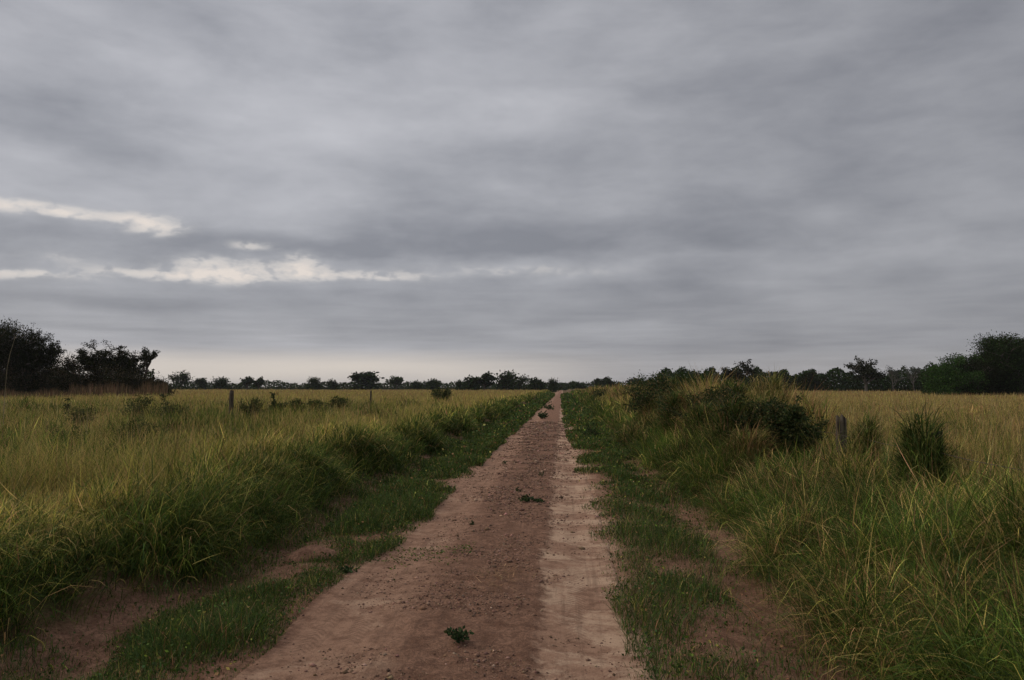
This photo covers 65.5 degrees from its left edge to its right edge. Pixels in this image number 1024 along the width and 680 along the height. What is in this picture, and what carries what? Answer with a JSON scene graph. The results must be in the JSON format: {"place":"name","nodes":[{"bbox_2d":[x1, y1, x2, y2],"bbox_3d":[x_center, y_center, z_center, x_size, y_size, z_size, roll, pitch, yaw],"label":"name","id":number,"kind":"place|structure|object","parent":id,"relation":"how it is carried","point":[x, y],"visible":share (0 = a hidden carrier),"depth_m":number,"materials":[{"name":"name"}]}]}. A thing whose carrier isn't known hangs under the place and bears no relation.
{"place":"outdoors","nodes":[
{"label":"outdoors","id":0,"kind":"place"},
{"bbox_2d":[233,390,656,679],"bbox_3d":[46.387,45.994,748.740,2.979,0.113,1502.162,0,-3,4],"label":"dirt road","id":1,"kind":"structure","parent":0,"point":[414,640],"depth_m":6.43,"materials":[{"name":"brown soil"}]},
{"bbox_2d":[335,564,357,573],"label":"road weed","id":2,"kind":"object","parent":1,"relation":"on","point":[348,569],"visible":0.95,"depth_m":7.55,"materials":[{"name":"green plant"}]},
{"bbox_2d":[349,526,475,579],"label":"creeping weeds","id":3,"kind":"object","parent":1,"relation":"on","point":[423,554],"visible":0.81,"depth_m":8.35,"materials":[{"name":"green plant"}]},
{"bbox_2d":[244,421,655,679],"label":"dirt clods","id":4,"kind":"object","parent":1,"relation":"on","point":[541,425],"visible":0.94,"depth_m":9.64,"materials":[{"name":"brown soil"}]},
{"bbox_2d":[444,625,473,642],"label":"road weed","id":5,"kind":"object","parent":1,"relation":"on","point":[458,635],"visible":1,"depth_m":5.38,"materials":[{"name":"green plant"}]},
{"bbox_2d":[518,494,533,501],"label":"road weed","id":6,"kind":"object","parent":1,"relation":"on","point":[525,498],"visible":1,"depth_m":12.04,"materials":[{"name":"green plant"}]},
{"bbox_2d":[0,387,1023,679],"bbox_3d":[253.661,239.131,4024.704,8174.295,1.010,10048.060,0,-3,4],"label":"ground","id":7,"kind":"structure","parent":0,"point":[70,627],"depth_m":6.19,"materials":[{"name":"soil"}]},
{"bbox_2d":[3,325,23,424],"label":"dry stalk","id":8,"kind":"object","parent":7,"relation":"on","point":[6,377],"visible":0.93,"depth_m":22.92,"materials":[{"name":"plant"}]},
{"bbox_2d":[0,357,33,393],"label":"scrub bush","id":9,"kind":"object","parent":7,"relation":"on","point":[2,382],"visible":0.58,"depth_m":104.88,"materials":[{"name":"green plant"}]},
{"bbox_2d":[0,354,54,393],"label":"scrub bush","id":10,"kind":"object","parent":7,"relation":"on","point":[22,377],"visible":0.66,"depth_m":105.15,"materials":[{"name":"green plant"}]},
{"bbox_2d":[0,318,67,393],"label":"thorn tree","id":11,"kind":"object","parent":7,"relation":"on","point":[7,340],"visible":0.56,"depth_m":107.12,"materials":[{"name":"green plant"}]},
{"bbox_2d":[4,329,66,391],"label":"thorn tree","id":12,"kind":"object","parent":7,"relation":"on","point":[39,353],"visible":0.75,"depth_m":107.20,"materials":[{"name":"green plant"}]},
{"bbox_2d":[17,359,64,393],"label":"scrub bush","id":13,"kind":"object","parent":7,"relation":"on","point":[42,376],"visible":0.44,"depth_m":106.30,"materials":[{"name":"green plant"}]},
{"bbox_2d":[35,363,87,393],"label":"scrub bush","id":14,"kind":"object","parent":7,"relation":"on","point":[60,376],"visible":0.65,"depth_m":104.11,"materials":[{"name":"green plant"}]},
{"bbox_2d":[44,357,82,392],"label":"thorn tree","id":15,"kind":"object","parent":7,"relation":"on","point":[67,363],"visible":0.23,"depth_m":110.85,"materials":[{"name":"green plant"}]},
{"bbox_2d":[45,422,87,451],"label":"field bush","id":16,"kind":"object","parent":7,"relation":"on","point":[80,438],"visible":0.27,"depth_m":14.96,"materials":[{"name":"green plant"}]},
{"bbox_2d":[62,352,89,388],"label":"thorn tree","id":17,"kind":"object","parent":7,"relation":"on","point":[72,357],"visible":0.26,"depth_m":111.11,"materials":[{"name":"green plant"}]},
{"bbox_2d":[55,362,103,391],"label":"scrub bush","id":18,"kind":"object","parent":7,"relation":"on","point":[80,376],"visible":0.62,"depth_m":104.91,"materials":[{"name":"green plant"}]},
{"bbox_2d":[60,405,99,427],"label":"field bush","id":19,"kind":"object","parent":7,"relation":"on","point":[76,413],"visible":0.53,"depth_m":26.79,"materials":[{"name":"green plant"}]},
{"bbox_2d":[0,380,168,398],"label":"dry reeds","id":20,"kind":"object","parent":7,"relation":"on","point":[107,390],"visible":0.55,"depth_m":97.20,"materials":[{"name":"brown plant"}]},
{"bbox_2d":[70,359,127,389],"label":"scrub bush","id":21,"kind":"object","parent":7,"relation":"on","point":[98,377],"visible":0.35,"depth_m":105.86,"materials":[{"name":"green plant"}]},
{"bbox_2d":[70,339,145,386],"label":"thorn tree","id":22,"kind":"object","parent":7,"relation":"on","point":[83,358],"visible":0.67,"depth_m":108.02,"materials":[{"name":"green plant"}]},
{"bbox_2d":[94,358,147,391],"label":"scrub bush","id":23,"kind":"object","parent":7,"relation":"on","point":[114,379],"visible":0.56,"depth_m":103.66,"materials":[{"name":"green plant"}]},
{"bbox_2d":[108,346,139,376],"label":"thorn tree","id":24,"kind":"object","parent":7,"relation":"on","point":[120,353],"visible":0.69,"depth_m":109.87,"materials":[{"name":"green plant"}]},
{"bbox_2d":[115,394,160,417],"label":"field bush","id":25,"kind":"object","parent":7,"relation":"on","point":[139,407],"visible":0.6,"depth_m":33.96,"materials":[{"name":"green plant"}]},
{"bbox_2d":[117,368,158,391],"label":"scrub bush","id":26,"kind":"object","parent":7,"relation":"on","point":[137,377],"visible":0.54,"depth_m":104.50,"materials":[{"name":"green plant"}]},
{"bbox_2d":[122,347,160,379],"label":"thorn tree","id":27,"kind":"object","parent":7,"relation":"on","point":[146,358],"visible":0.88,"depth_m":108.93,"materials":[{"name":"green plant"}]},
{"bbox_2d":[116,415,172,439],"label":"field bush","id":28,"kind":"object","parent":7,"relation":"on","point":[144,427],"visible":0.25,"depth_m":17.47,"materials":[{"name":"green plant"}]},
{"bbox_2d":[136,371,170,396],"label":"scrub bush","id":29,"kind":"object","parent":7,"relation":"on","point":[149,380],"visible":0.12,"depth_m":105.59,"materials":[{"name":"green plant"}]},
{"bbox_2d":[146,375,177,395],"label":"scrub bush","id":30,"kind":"object","parent":7,"relation":"on","point":[169,389],"visible":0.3,"depth_m":103.79,"materials":[{"name":"green plant"}]},
{"bbox_2d":[158,393,170,410],"bbox_3d":[-12.953,2.589,29.638,0.491,1.282,0.443,0,-3,4],"label":"leafy sapling","id":31,"kind":"object","parent":7,"relation":"on","point":[164,398],"visible":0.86,"depth_m":29.67,"materials":[{"name":"green plant"}]},
{"bbox_2d":[149,400,192,419],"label":"field bush","id":32,"kind":"object","parent":7,"relation":"on","point":[172,408],"visible":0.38,"depth_m":29.71,"materials":[{"name":"green plant"}]},
{"bbox_2d":[167,370,194,389],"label":"horizon tree","id":33,"kind":"object","parent":7,"relation":"on","point":[182,377],"visible":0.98,"depth_m":337.70,"materials":[{"name":"green plant"}]},
{"bbox_2d":[194,377,208,389],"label":"horizon tree","id":34,"kind":"object","parent":7,"relation":"on","point":[201,382],"visible":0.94,"depth_m":375.55,"materials":[{"name":"green plant"}]},
{"bbox_2d":[209,376,232,389],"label":"horizon tree","id":35,"kind":"object","parent":7,"relation":"on","point":[220,383],"visible":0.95,"depth_m":351.26,"materials":[{"name":"green plant"}]},
{"bbox_2d":[229,390,233,414],"bbox_3d":[-10.809,2.665,30.645,0.187,1.482,0.174,1,-4,-18],"label":"fence post","id":36,"kind":"object","parent":7,"relation":"on","point":[231,398],"visible":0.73,"depth_m":30.62,"materials":[{"name":"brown wood"}]},
{"bbox_2d":[240,376,253,389],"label":"horizon tree","id":37,"kind":"object","parent":7,"relation":"on","point":[247,380],"visible":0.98,"depth_m":388.78,"materials":[{"name":"green plant"}]},
{"bbox_2d":[237,398,267,417],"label":"field bush","id":38,"kind":"object","parent":7,"relation":"on","point":[251,408],"visible":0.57,"depth_m":33.57,"materials":[{"name":"green plant"}]},
{"bbox_2d":[253,376,264,388],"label":"horizon tree","id":39,"kind":"object","parent":7,"relation":"on","point":[259,382],"visible":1,"depth_m":365.01,"materials":[{"name":"green plant"}]},
{"bbox_2d":[0,400,532,679],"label":"bank foot weeds","id":40,"kind":"object","parent":7,"relation":"on","point":[354,490],"visible":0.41,"depth_m":7.95,"materials":[{"name":"green plant"}]},
{"bbox_2d":[262,399,288,414],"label":"field bush","id":41,"kind":"object","parent":7,"relation":"on","point":[280,405],"visible":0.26,"depth_m":36.51,"materials":[{"name":"green plant"}]},
{"bbox_2d":[0,389,551,660],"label":"bank grass","id":42,"kind":"structure","parent":7,"relation":"on","point":[204,514],"depth_m":8.11,"materials":[{"name":"green plant"}]},
{"bbox_2d":[1,391,554,679],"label":"verge weeds","id":43,"kind":"object","parent":7,"relation":"on","point":[166,632],"visible":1,"depth_m":6.75,"materials":[{"name":"green plant"}]},
{"bbox_2d":[289,398,309,412],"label":"field bush","id":44,"kind":"object","parent":7,"relation":"on","point":[295,402],"visible":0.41,"depth_m":38.49,"materials":[{"name":"green plant"}]},
{"bbox_2d":[285,545,341,562],"bbox_3d":[-2.042,2.207,8.229,0.600,0.164,0.480,0,-3,4],"label":"soil mound","id":45,"kind":"object","parent":7,"relation":"on","point":[297,555],"visible":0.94,"depth_m":8.12,"materials":[{"name":"brown soil"}]},
{"bbox_2d":[306,376,324,389],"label":"horizon tree","id":46,"kind":"object","parent":7,"relation":"on","point":[314,383],"visible":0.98,"depth_m":339.39,"materials":[{"name":"green plant"}]},
{"bbox_2d":[307,399,329,411],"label":"field bush","id":47,"kind":"object","parent":7,"relation":"on","point":[314,404],"visible":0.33,"depth_m":39.44,"materials":[{"name":"green plant"}]},
{"bbox_2d":[325,378,341,389],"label":"horizon tree","id":48,"kind":"object","parent":7,"relation":"on","point":[332,385],"visible":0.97,"depth_m":376.25,"materials":[{"name":"green plant"}]},
{"bbox_2d":[327,395,349,410],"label":"field bush","id":49,"kind":"object","parent":7,"relation":"on","point":[335,401],"visible":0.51,"depth_m":44.42,"materials":[{"name":"green plant"}]},
{"bbox_2d":[347,371,383,389],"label":"horizon tree","id":50,"kind":"object","parent":7,"relation":"on","point":[367,380],"visible":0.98,"depth_m":350.95,"materials":[{"name":"green plant"}]},
{"bbox_2d":[385,375,404,388],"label":"horizon tree","id":51,"kind":"object","parent":7,"relation":"on","point":[397,380],"visible":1,"depth_m":387.91,"materials":[{"name":"green plant"}]},
{"bbox_2d":[408,380,422,389],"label":"horizon tree","id":52,"kind":"object","parent":7,"relation":"on","point":[416,385],"visible":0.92,"depth_m":364.95,"materials":[{"name":"green plant"}]},
{"bbox_2d":[3,438,855,679],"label":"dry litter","id":53,"kind":"object","parent":7,"relation":"on","point":[613,575],"visible":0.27,"depth_m":6.58,"materials":[{"name":"brown plant"}]},
{"bbox_2d":[425,378,441,389],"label":"horizon tree","id":54,"kind":"object","parent":7,"relation":"on","point":[433,383],"visible":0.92,"depth_m":341.25,"materials":[{"name":"green plant"}]},
{"bbox_2d":[430,387,453,400],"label":"field bush","id":55,"kind":"object","parent":7,"relation":"on","point":[439,393],"visible":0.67,"depth_m":75.00,"materials":[{"name":"green plant"}]},
{"bbox_2d":[454,379,463,389],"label":"horizon tree","id":56,"kind":"object","parent":7,"relation":"on","point":[458,384],"visible":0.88,"depth_m":301.75,"materials":[{"name":"green plant"}]},
{"bbox_2d":[461,374,482,390],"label":"horizon tree","id":57,"kind":"object","parent":7,"relation":"on","point":[469,384],"visible":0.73,"depth_m":291.68,"materials":[{"name":"green plant"}]},
{"bbox_2d":[472,371,498,390],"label":"horizon tree","id":58,"kind":"object","parent":7,"relation":"on","point":[485,380],"visible":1,"depth_m":282.67,"materials":[{"name":"green plant"}]},
{"bbox_2d":[492,370,520,390],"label":"horizon tree","id":59,"kind":"object","parent":7,"relation":"on","point":[504,381],"visible":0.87,"depth_m":312.63,"materials":[{"name":"green plant"}]},
{"bbox_2d":[0,388,1023,540],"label":"field grass","id":60,"kind":"structure","parent":7,"relation":"on","point":[42,459],"depth_m":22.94,"materials":[{"name":"plant"}]},
{"bbox_2d":[513,374,529,389],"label":"horizon tree","id":61,"kind":"object","parent":7,"relation":"on","point":[519,383],"visible":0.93,"depth_m":304.39,"materials":[{"name":"green plant"}]},
{"bbox_2d":[526,377,547,390],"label":"horizon tree","id":62,"kind":"object","parent":7,"relation":"on","point":[535,384],"visible":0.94,"depth_m":294.33,"materials":[{"name":"green plant"}]},
{"bbox_2d":[56,362,1020,394],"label":"distant forest","id":63,"kind":"object","parent":7,"relation":"on","point":[841,383],"visible":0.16,"depth_m":226.41,"materials":[{"name":"green plant"}]},
{"bbox_2d":[546,377,559,391],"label":"horizon tree","id":64,"kind":"object","parent":7,"relation":"on","point":[552,385],"visible":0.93,"depth_m":285.57,"materials":[{"name":"green plant"}]},
{"bbox_2d":[567,382,587,389],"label":"horizon tree","id":65,"kind":"object","parent":7,"relation":"on","point":[576,385],"visible":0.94,"depth_m":332.85,"materials":[{"name":"green plant"}]},
{"bbox_2d":[579,422,604,435],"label":"shrub","id":66,"kind":"object","parent":7,"relation":"on","point":[591,432],"visible":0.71,"depth_m":26.69,"materials":[{"name":"green plant"}]},
{"bbox_2d":[589,387,609,399],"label":"leafy shrub","id":67,"kind":"object","parent":7,"relation":"on","point":[598,393],"visible":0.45,"depth_m":68.76,"materials":[{"name":"green plant"}]},
{"bbox_2d":[600,376,616,386],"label":"horizon tree","id":68,"kind":"object","parent":7,"relation":"on","point":[606,381],"visible":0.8,"depth_m":346.24,"materials":[{"name":"green plant"}]},
{"bbox_2d":[623,377,644,386],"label":"horizon tree","id":69,"kind":"object","parent":7,"relation":"on","point":[631,380],"visible":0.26,"depth_m":382.39,"materials":[{"name":"green plant"}]},
{"bbox_2d":[620,371,683,417],"bbox_3d":[4.992,2.152,28.030,2.561,2.138,2.874,0,-3,4],"label":"leafy shrub","id":70,"kind":"object","parent":7,"relation":"on","point":[658,383],"visible":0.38,"depth_m":27.82,"materials":[{"name":"green plant"}]},
{"bbox_2d":[637,367,669,386],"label":"leafy shrub","id":71,"kind":"object","parent":7,"relation":"on","point":[655,375],"visible":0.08,"depth_m":41.52,"materials":[{"name":"green plant"}]},
{"bbox_2d":[560,392,772,679],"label":"roadside grass","id":72,"kind":"structure","parent":7,"relation":"on","point":[570,411],"depth_m":7.97,"materials":[{"name":"green plant"}]},
{"bbox_2d":[651,386,686,419],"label":"leafy shrub","id":73,"kind":"object","parent":7,"relation":"on","point":[657,397],"visible":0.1,"depth_m":21.69,"materials":[{"name":"green plant"}]},
{"bbox_2d":[670,366,715,392],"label":"leafy shrub","id":74,"kind":"object","parent":7,"relation":"on","point":[687,378],"visible":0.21,"depth_m":30.46,"materials":[{"name":"green plant"}]},
{"bbox_2d":[659,384,739,425],"bbox_3d":[4.247,1.770,17.763,1.815,1.677,1.436,-1,-3,14],"label":"leafy shrub","id":75,"kind":"object","parent":7,"relation":"on","point":[710,392],"visible":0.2,"depth_m":17.55,"materials":[{"name":"green plant"}]},
{"bbox_2d":[592,370,818,445],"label":"scrambling grass","id":76,"kind":"structure","parent":7,"relation":"on","point":[620,398],"depth_m":36.52,"materials":[{"name":"green plant"}]},
{"bbox_2d":[630,375,797,473],"bbox_3d":[5.046,2.042,24.103,3.007,2.220,23.734,0,-3,4],"label":"matted fence growth","id":77,"kind":"object","parent":7,"relation":"on","point":[678,400],"visible":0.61,"depth_m":14.32,"materials":[{"name":"green plant"}]},
{"bbox_2d":[584,361,864,440],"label":"tall fence grass","id":78,"kind":"structure","parent":7,"relation":"on","point":[788,397],"depth_m":18.87,"materials":[{"name":"green plant"}]},
{"bbox_2d":[720,367,735,381],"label":"thorn tree","id":79,"kind":"object","parent":7,"relation":"on","point":[726,371],"visible":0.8,"depth_m":194.22,"materials":[{"name":"green plant"}]},
{"bbox_2d":[711,386,759,449],"bbox_3d":[3.989,1.631,14.029,0.910,1.692,1.406,0,-3,4],"label":"leafy shrub","id":80,"kind":"object","parent":7,"relation":"on","point":[720,400],"visible":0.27,"depth_m":14.01,"materials":[{"name":"green plant"}]},
{"bbox_2d":[569,396,914,679],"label":"creeping grass","id":81,"kind":"structure","parent":7,"relation":"on","point":[675,501],"depth_m":7.52,"materials":[{"name":"green plant"}]},
{"bbox_2d":[727,359,759,384],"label":"thorn tree","id":82,"kind":"object","parent":7,"relation":"on","point":[739,373],"visible":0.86,"depth_m":195.53,"materials":[{"name":"green plant"}]},
{"bbox_2d":[749,372,768,391],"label":"thorn tree","id":83,"kind":"object","parent":7,"relation":"on","point":[758,375],"visible":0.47,"depth_m":201.86,"materials":[{"name":"green plant"}]},
{"bbox_2d":[745,387,777,430],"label":"grass tussock","id":84,"kind":"object","parent":7,"relation":"on","point":[761,399],"depth_m":15.33,"materials":[{"name":"green plant"}]},
{"bbox_2d":[714,394,813,450],"bbox_3d":[4.270,1.629,13.403,1.556,1.503,0.895,0,-3,4],"label":"leafy shrub","id":85,"kind":"object","parent":7,"relation":"on","point":[766,406],"visible":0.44,"depth_m":13.44,"materials":[{"name":"green plant"}]},
{"bbox_2d":[743,366,803,413],"bbox_3d":[5.253,1.335,16.247,1.498,1.921,1.395,1,-3,-11],"label":"grass tussock","id":86,"kind":"object","parent":7,"relation":"on","point":[775,385],"depth_m":16.19,"materials":[{"name":"green plant"}]},
{"bbox_2d":[773,372,792,391],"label":"thorn tree","id":87,"kind":"object","parent":7,"relation":"on","point":[781,376],"visible":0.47,"depth_m":205.08,"materials":[{"name":"green plant"}]},
{"bbox_2d":[761,415,818,452],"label":"grass tussock","id":88,"kind":"object","parent":7,"relation":"on","point":[792,436],"depth_m":13.43,"materials":[{"name":"green plant"}]},
{"bbox_2d":[756,400,829,454],"bbox_3d":[4.716,1.638,13.353,1.110,1.308,1.235,-2,-4,35],"label":"round bush","id":89,"kind":"object","parent":7,"relation":"on","point":[785,419],"visible":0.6,"depth_m":13.21,"materials":[{"name":"green plant"}]},
{"bbox_2d":[569,389,1023,679],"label":"slope grass","id":90,"kind":"structure","parent":7,"relation":"on","point":[906,574],"depth_m":6.19,"materials":[{"name":"green plant"}]},
{"bbox_2d":[793,371,824,390],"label":"thorn tree","id":91,"kind":"object","parent":7,"relation":"on","point":[808,384],"visible":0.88,"depth_m":204.48,"materials":[{"name":"green plant"}]},
{"bbox_2d":[835,413,846,454],"bbox_3d":[5.147,1.710,12.447,0.198,1.127,0.173,0,-3,4],"label":"fence post","id":92,"kind":"object","parent":7,"relation":"on","point":[842,420],"visible":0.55,"depth_m":12.41,"materials":[{"name":"grey wood"}]},
{"bbox_2d":[815,431,1021,469],"bbox_3d":[5.195,1.617,14.733,0.006,0.055,23.800,0,-3,4],"label":"fence wire","id":93,"kind":"object","parent":92,"relation":"attached to","point":[942,453],"visible":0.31,"depth_m":8.51,"materials":[{"name":"grey metal"}]},
{"bbox_2d":[830,406,892,468],"bbox_3d":[4.992,1.471,11.211,0.889,1.097,1.050,1,-4,-17],"label":"grass tussock","id":94,"kind":"object","parent":7,"relation":"on","point":[871,434],"depth_m":11.19,"materials":[{"name":"green plant"}]},
{"bbox_2d":[700,406,1023,526],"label":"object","id":95,"kind":"structure","parent":7,"relation":"on","point":[875,454],"depth_m":9.55,"materials":[{"name":"green plant"}]},
{"bbox_2d":[844,355,886,391],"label":"thorn tree","id":96,"kind":"object","parent":7,"relation":"on","point":[866,370],"visible":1,"depth_m":194.14,"materials":[{"name":"green plant"}]},
{"bbox_2d":[885,366,910,390],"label":"bare tree","id":97,"kind":"object","parent":7,"relation":"on","point":[895,374],"visible":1,"depth_m":198.94,"materials":[{"name":"grey plant"}]},
{"bbox_2d":[902,366,920,390],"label":"bare tree","id":98,"kind":"object","parent":7,"relation":"on","point":[914,370],"visible":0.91,"depth_m":198.43,"materials":[{"name":"grey plant"}]},
{"bbox_2d":[817,400,1023,481],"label":"dry field tufts","id":99,"kind":"object","parent":7,"relation":"on","point":[975,407],"visible":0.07,"depth_m":23.43,"materials":[{"name":"beige plant"}]},
{"bbox_2d":[867,395,989,495],"bbox_3d":[4.745,1.241,9.179,1.387,1.478,1.489,0,-3,4],"label":"bush","id":100,"kind":"object","parent":7,"relation":"on","point":[915,444],"depth_m":9.08,"materials":[{"name":"green plant"}]},
{"bbox_2d":[918,352,990,395],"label":"broadleaf tree","id":101,"kind":"object","parent":7,"relation":"on","point":[942,378],"visible":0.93,"depth_m":122.35,"materials":[{"name":"green plant"}]},
{"bbox_2d":[932,580,1023,679],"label":"grass tussock","id":102,"kind":"object","parent":7,"relation":"on","point":[1018,648],"depth_m":3.67,"materials":[{"name":"green plant"}]},
{"bbox_2d":[949,356,1007,395],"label":"thorn tree","id":103,"kind":"object","parent":7,"relation":"on","point":[982,366],"visible":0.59,"depth_m":121.15,"materials":[{"name":"green plant"}]},
{"bbox_2d":[966,330,1023,395],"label":"thorn tree","id":104,"kind":"object","parent":7,"relation":"on","point":[1009,346],"visible":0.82,"depth_m":122.72,"materials":[{"name":"green plant"}]},
{"bbox_2d":[971,340,1021,395],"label":"thorn tree","id":105,"kind":"object","parent":7,"relation":"on","point":[1010,391],"visible":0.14,"depth_m":125.09,"materials":[{"name":"green plant"}]},
{"bbox_2d":[0,0,1023,386],"label":"sky","id":106,"kind":"structure","parent":0,"point":[290,191],"materials":[{"name":"grey"}]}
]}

